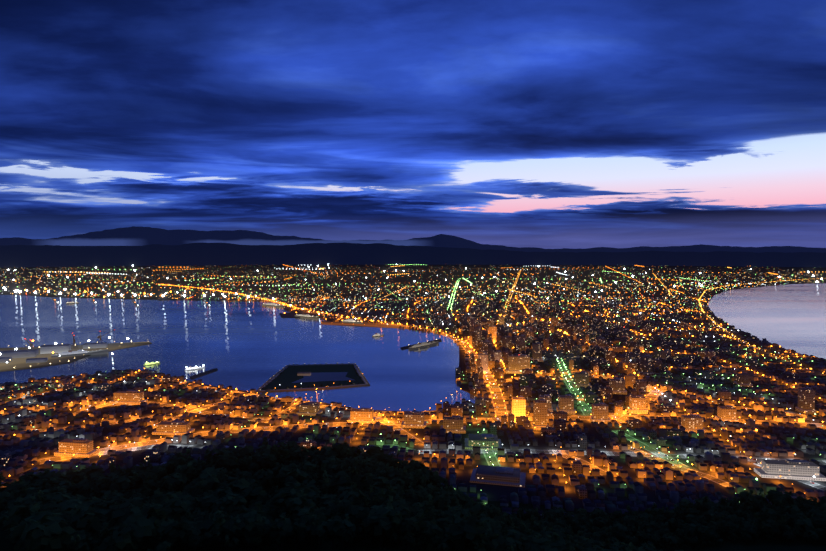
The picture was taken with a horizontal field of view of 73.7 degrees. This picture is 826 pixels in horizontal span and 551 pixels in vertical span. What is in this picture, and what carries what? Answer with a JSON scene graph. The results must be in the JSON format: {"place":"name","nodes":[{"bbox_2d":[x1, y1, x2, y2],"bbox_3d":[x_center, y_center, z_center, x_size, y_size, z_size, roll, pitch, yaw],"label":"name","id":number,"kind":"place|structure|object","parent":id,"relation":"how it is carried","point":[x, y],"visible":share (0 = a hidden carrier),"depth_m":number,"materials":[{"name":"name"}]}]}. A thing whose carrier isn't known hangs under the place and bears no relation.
{"place":"outdoors","nodes":[
{"label":"outdoors","id":0,"kind":"place"},
{"bbox_2d":[47,240,131,245],"bbox_3d":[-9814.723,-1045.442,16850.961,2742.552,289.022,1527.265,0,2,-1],"label":"fog bank","id":1,"kind":"structure","parent":0,"point":[92,242],"depth_m":16889.89,"materials":[{"name":"blue"}]},
{"bbox_2d":[0,295,476,411],"bbox_3d":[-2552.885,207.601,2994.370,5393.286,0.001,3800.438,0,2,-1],"label":"bay water","id":2,"kind":"structure","parent":0,"point":[245,345],"depth_m":1965.34,"materials":[{"name":"blue liquid"}]},
{"bbox_2d":[0,342,151,370],"bbox_3d":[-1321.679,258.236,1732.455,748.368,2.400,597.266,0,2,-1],"label":"dock","id":3,"kind":"object","parent":2,"relation":"on","point":[19,363],"visible":0.44,"depth_m":1727.49,"materials":[{"name":"grey concrete"}]},
{"bbox_2d":[25,306,320,349],"bbox_3d":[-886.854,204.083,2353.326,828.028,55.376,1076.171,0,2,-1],"label":"dock cranes","id":4,"kind":"object","parent":3,"relation":"on","point":[100,336],"visible":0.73,"depth_m":1884.88,"materials":[{"name":"metal"}]},
{"bbox_2d":[190,368,217,378],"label":"breakwater","id":5,"kind":"object","parent":2,"relation":"on","point":[202,373],"visible":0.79,"depth_m":1498.30,"materials":[{"name":"grey concrete"}]},
{"bbox_2d":[0,298,438,398],"bbox_3d":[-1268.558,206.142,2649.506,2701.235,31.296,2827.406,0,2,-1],"label":"ships","id":6,"kind":"object","parent":2,"relation":"on","point":[63,350],"visible":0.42,"depth_m":1792.82,"materials":[{"name":"white metal"}]},
{"bbox_2d":[256,363,369,392],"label":"island shore edge","id":7,"kind":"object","parent":2,"relation":"in","point":[331,387],"depth_m":1352.50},
{"bbox_2d":[261,364,364,389],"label":"island lawn","id":8,"kind":"structure","parent":7,"relation":"on","point":[288,376],"depth_m":1450.18,"materials":[{"name":"green plant"}]},
{"bbox_2d":[297,372,310,375],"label":"building","id":9,"kind":"structure","parent":8,"relation":"on","point":[303,373],"depth_m":1471.94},
{"bbox_2d":[261,363,364,388],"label":"tree crowns","id":10,"kind":"object","parent":8,"relation":"on","point":[312,385],"visible":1,"depth_m":1428.08,"materials":[{"name":"plant"}]},
{"bbox_2d":[292,372,353,382],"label":"ground","id":11,"kind":"structure","parent":8,"relation":"on","point":[327,376],"depth_m":1450.16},
{"bbox_2d":[258,364,367,390],"bbox_3d":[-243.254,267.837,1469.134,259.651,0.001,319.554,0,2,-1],"label":"seawall","id":12,"kind":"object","parent":7,"relation":"on","point":[359,373],"visible":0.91,"depth_m":1416.08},
{"bbox_2d":[400,339,441,349],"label":"pier","id":13,"kind":"structure","parent":2,"relation":"on","point":[408,346],"depth_m":1951.36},
{"bbox_2d":[0,471,610,550],"bbox_3d":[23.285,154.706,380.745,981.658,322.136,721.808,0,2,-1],"label":"hill","id":14,"kind":"structure","parent":0,"point":[326,545],"depth_m":200.23,"materials":[{"name":"black plant"}]},
{"bbox_2d":[0,437,683,550],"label":"hill trees","id":15,"kind":"object","parent":14,"relation":"on","point":[312,547],"visible":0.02,"depth_m":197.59,"materials":[{"name":"green plant"}]},
{"bbox_2d":[0,265,825,299],"bbox_3d":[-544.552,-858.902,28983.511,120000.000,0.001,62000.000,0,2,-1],"label":"ground","id":16,"kind":"structure","parent":0,"point":[546,271],"depth_m":6595.22,"materials":[{"name":"black"}]},
{"bbox_2d":[0,264,824,503],"bbox_3d":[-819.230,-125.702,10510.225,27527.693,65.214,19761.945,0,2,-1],"label":"city lights","id":17,"kind":"object","parent":16,"relation":"on","point":[699,300],"visible":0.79,"depth_m":4517.91},
{"bbox_2d":[0,298,825,511],"bbox_3d":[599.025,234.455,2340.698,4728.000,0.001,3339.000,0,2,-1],"label":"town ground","id":18,"kind":"structure","parent":0,"point":[493,492],"depth_m":980.63,"materials":[{"name":"black"}]},
{"bbox_2d":[257,389,271,400],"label":"bridge","id":19,"kind":"structure","parent":18,"relation":"on","point":[264,393],"depth_m":1282.81,"materials":[{"name":"concrete"}]},
{"bbox_2d":[279,312,317,317],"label":"pier","id":20,"kind":"structure","parent":18,"relation":"on","point":[288,315],"depth_m":2933.40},
{"bbox_2d":[321,321,407,327],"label":"pier","id":21,"kind":"structure","parent":18,"relation":"on","point":[366,324],"depth_m":2523.70,"materials":[{"name":"concrete"}]},
{"bbox_2d":[1,336,822,493],"bbox_3d":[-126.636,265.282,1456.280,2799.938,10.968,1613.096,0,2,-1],"label":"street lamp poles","id":22,"kind":"object","parent":18,"relation":"on","point":[476,421],"visible":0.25,"depth_m":1072.26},
{"bbox_2d":[0,296,825,517],"bbox_3d":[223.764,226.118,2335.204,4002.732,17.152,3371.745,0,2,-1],"label":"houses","id":23,"kind":"structure","parent":18,"relation":"on","point":[241,403],"depth_m":1084.27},
{"bbox_2d":[0,295,825,498],"bbox_3d":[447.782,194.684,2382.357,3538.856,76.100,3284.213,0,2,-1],"label":"buildings","id":24,"kind":"structure","parent":18,"relation":"on","point":[634,403],"depth_m":1345.21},
{"bbox_2d":[2,307,825,489],"bbox_3d":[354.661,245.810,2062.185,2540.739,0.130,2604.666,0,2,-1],"label":"road pavements","id":25,"kind":"structure","parent":18,"relation":"on","point":[463,422],"depth_m":1054.05,"materials":[{"name":"asphalt"}]},
{"bbox_2d":[37,317,813,483],"bbox_3d":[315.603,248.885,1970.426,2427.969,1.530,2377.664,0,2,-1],"label":"cars","id":26,"kind":"object","parent":18,"relation":"on","point":[430,409],"visible":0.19,"depth_m":1061.91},
{"bbox_2d":[0,242,825,267],"bbox_3d":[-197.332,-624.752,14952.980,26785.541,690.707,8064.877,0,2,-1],"label":"mountain range","id":27,"kind":"structure","parent":0,"point":[195,254],"depth_m":16019.24,"materials":[{"name":"black"}]},
{"bbox_2d":[0,226,825,252],"bbox_3d":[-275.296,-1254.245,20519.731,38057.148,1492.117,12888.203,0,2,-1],"label":"mountain range","id":28,"kind":"structure","parent":0,"point":[138,236],"depth_m":23624.94,"materials":[{"name":"stone"}]},
{"bbox_2d":[200,240,417,245],"bbox_3d":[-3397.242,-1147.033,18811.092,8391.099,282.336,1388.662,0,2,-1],"label":"fog bank","id":29,"kind":"structure","parent":28,"relation":"on","point":[392,242],"depth_m":19179.26,"materials":[{"name":"blue"}]},
{"bbox_2d":[0,0,825,248],"label":"sky","id":30,"kind":"structure","parent":0,"point":[545,124],"materials":[{"name":"blue"}]},
{"bbox_2d":[2,307,825,489],"bbox_3d":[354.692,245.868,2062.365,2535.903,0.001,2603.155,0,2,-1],"label":"street lights","id":31,"kind":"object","parent":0,"point":[499,402],"depth_m":1073.11},
{"bbox_2d":[563,516,825,550],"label":"hill slope","id":32,"kind":"structure","parent":0,"point":[762,544],"depth_m":426.51,"materials":[{"name":"black plant"}]},
{"bbox_2d":[501,488,825,548],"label":"tree crowns","id":33,"kind":"object","parent":32,"relation":"on","point":[779,515],"visible":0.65,"depth_m":501.46,"materials":[{"name":"green plant"}]},
{"bbox_2d":[708,283,825,358],"bbox_3d":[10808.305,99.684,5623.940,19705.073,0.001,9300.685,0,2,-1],"label":"sea water","id":34,"kind":"structure","parent":0,"point":[791,316],"depth_m":3003.18,"materials":[{"name":"grey liquid"}]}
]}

